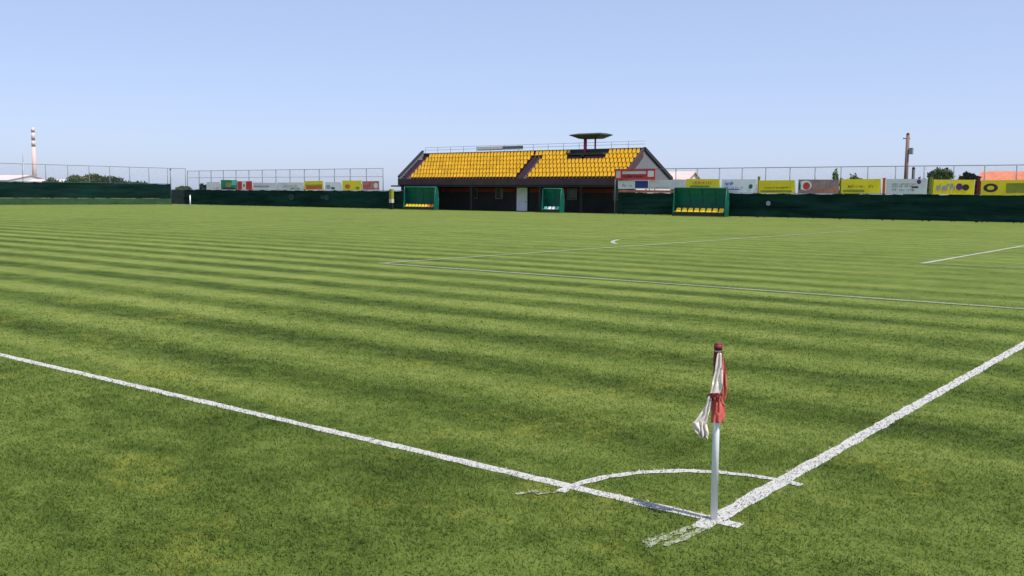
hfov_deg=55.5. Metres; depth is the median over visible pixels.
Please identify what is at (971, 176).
tree
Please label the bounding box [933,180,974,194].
advertising banner
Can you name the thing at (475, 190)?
window
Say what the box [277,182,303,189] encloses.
advertising banner
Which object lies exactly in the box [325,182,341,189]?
advertising banner
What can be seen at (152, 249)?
pitch
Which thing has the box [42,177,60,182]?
bush
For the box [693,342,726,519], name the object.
corner flag
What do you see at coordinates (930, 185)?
banner post
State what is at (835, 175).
shrub
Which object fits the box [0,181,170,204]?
windscreen fence
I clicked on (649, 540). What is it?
goal line stub
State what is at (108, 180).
bush
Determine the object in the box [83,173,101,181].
bush
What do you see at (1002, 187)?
advertising banner
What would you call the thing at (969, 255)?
goal area line
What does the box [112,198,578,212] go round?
ground
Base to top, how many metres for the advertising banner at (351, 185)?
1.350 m
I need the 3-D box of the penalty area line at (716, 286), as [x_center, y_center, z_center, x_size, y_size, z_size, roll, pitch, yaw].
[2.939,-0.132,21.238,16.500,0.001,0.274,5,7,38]
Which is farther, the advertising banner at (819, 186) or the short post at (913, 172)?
the short post at (913, 172)
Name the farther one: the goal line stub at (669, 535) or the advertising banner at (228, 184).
the advertising banner at (228, 184)
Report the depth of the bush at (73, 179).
189.41 m
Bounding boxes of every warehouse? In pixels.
[0,175,41,181]
[29,179,65,181]
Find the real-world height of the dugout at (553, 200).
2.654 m
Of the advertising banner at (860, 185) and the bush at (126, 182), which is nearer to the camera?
the advertising banner at (860, 185)
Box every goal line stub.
[642,533,663,543]
[643,525,696,547]
[664,527,707,545]
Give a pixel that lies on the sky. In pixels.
(205, 86)
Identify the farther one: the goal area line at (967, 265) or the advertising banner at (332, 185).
the advertising banner at (332, 185)
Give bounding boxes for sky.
[0,0,1023,194]
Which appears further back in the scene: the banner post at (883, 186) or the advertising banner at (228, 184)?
the advertising banner at (228, 184)
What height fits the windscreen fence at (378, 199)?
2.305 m
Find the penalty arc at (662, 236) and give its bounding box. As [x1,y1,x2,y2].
[625,235,780,238]
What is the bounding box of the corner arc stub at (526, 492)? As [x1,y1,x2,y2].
[515,489,538,493]
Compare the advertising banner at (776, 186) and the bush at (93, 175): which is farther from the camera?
the bush at (93, 175)
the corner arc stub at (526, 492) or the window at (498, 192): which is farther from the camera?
the window at (498, 192)
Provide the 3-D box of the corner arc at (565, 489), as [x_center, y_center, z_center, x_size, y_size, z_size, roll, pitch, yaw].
[1.073,1.259,6.467,1.649,0.015,0.471,0,5,-7]
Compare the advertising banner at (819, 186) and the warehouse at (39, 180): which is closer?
the advertising banner at (819, 186)
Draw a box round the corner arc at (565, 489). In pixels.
[556,467,802,492]
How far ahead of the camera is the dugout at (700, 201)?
91.92 m
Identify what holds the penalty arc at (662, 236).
on the pitch
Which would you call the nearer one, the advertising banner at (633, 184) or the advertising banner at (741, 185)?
the advertising banner at (741, 185)
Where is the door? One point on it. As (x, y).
(522, 194)
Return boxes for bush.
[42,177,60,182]
[60,174,88,182]
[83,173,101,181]
[91,175,125,183]
[121,180,147,198]
[175,185,191,189]
[200,183,205,188]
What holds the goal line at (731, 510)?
on the pitch
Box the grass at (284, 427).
[0,277,1023,575]
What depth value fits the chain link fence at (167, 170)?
136.13 m
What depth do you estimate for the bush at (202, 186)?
150.06 m
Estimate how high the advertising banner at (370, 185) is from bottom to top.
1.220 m
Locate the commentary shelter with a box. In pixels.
[566,133,611,160]
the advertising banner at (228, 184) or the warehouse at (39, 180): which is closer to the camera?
the advertising banner at (228, 184)
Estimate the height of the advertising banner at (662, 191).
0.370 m
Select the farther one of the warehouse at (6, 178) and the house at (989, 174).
the warehouse at (6, 178)
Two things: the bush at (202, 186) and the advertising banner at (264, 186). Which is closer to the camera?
the advertising banner at (264, 186)
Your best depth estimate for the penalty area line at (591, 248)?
33.78 m
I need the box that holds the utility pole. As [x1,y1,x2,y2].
[903,133,913,194]
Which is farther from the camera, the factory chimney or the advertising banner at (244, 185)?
the factory chimney
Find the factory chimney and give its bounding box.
[31,127,36,176]
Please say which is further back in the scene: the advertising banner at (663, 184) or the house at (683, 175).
the house at (683, 175)
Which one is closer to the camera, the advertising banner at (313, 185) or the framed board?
the framed board
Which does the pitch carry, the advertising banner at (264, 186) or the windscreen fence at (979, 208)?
the windscreen fence at (979, 208)
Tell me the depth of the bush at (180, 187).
155.26 m
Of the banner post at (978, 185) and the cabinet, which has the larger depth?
the cabinet
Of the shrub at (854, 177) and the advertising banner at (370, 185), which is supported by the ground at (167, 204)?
the shrub at (854, 177)
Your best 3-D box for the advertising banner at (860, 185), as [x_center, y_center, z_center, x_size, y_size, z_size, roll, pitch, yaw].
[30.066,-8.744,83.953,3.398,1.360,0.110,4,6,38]
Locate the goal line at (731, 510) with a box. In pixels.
[693,341,1023,528]
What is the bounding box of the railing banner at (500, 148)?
[476,146,522,150]
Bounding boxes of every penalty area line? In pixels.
[380,263,1023,308]
[383,230,859,262]
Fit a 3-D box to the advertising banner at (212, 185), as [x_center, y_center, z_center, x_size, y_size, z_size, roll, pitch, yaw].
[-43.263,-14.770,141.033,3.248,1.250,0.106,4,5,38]
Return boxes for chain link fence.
[0,163,186,204]
[187,168,383,208]
[614,164,1023,222]
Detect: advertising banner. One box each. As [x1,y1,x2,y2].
[206,182,219,189]
[221,180,236,189]
[237,181,251,189]
[253,183,276,189]
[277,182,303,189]
[304,181,323,189]
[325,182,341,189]
[342,181,361,190]
[362,181,378,189]
[618,180,648,189]
[619,190,673,192]
[649,179,685,189]
[686,179,719,186]
[721,179,756,192]
[758,180,794,193]
[798,179,839,194]
[841,179,880,194]
[886,178,927,194]
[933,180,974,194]
[980,180,1023,195]
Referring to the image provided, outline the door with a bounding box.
[516,187,528,210]
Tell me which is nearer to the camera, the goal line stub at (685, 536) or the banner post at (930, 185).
the goal line stub at (685, 536)
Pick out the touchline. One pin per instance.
(547, 480)
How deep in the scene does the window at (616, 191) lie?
105.02 m
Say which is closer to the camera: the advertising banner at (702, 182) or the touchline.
the touchline
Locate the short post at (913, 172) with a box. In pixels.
[911,167,914,194]
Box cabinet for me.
[389,189,393,208]
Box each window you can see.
[474,188,477,198]
[495,188,502,198]
[567,188,576,199]
[613,188,625,199]
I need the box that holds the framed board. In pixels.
[615,169,655,214]
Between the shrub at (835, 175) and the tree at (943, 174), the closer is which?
the shrub at (835, 175)
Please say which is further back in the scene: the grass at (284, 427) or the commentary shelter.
the commentary shelter
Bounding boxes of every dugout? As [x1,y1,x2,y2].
[403,187,438,209]
[541,188,564,212]
[672,187,728,216]
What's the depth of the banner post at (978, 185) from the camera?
78.39 m
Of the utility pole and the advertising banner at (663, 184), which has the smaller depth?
the advertising banner at (663, 184)
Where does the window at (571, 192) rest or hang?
in the grandstand
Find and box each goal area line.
[922,245,1023,262]
[924,263,1013,267]
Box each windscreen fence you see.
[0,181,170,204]
[160,189,403,208]
[618,192,1023,222]
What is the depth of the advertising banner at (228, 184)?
138.60 m
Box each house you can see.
[649,171,700,189]
[978,171,1023,195]
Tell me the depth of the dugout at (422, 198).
116.51 m
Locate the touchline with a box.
[0,353,743,527]
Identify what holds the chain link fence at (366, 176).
on the pitch
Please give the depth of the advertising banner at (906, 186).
81.56 m
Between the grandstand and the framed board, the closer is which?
the framed board
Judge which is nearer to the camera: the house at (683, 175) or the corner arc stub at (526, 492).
the corner arc stub at (526, 492)
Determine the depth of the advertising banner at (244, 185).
136.45 m
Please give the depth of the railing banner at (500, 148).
116.56 m
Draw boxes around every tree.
[927,166,952,194]
[958,171,980,193]
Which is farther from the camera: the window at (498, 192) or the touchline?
the window at (498, 192)
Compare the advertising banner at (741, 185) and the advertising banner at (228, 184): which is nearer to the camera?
the advertising banner at (741, 185)
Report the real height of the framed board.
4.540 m
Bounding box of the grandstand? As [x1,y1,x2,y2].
[391,141,672,212]
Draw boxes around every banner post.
[882,178,885,194]
[929,177,932,194]
[976,178,980,193]
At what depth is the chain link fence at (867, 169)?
85.30 m
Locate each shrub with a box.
[832,168,839,185]
[849,173,862,194]
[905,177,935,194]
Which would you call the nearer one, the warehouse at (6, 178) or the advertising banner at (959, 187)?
the advertising banner at (959, 187)
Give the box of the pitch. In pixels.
[0,205,1023,575]
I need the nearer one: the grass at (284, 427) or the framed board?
the grass at (284, 427)

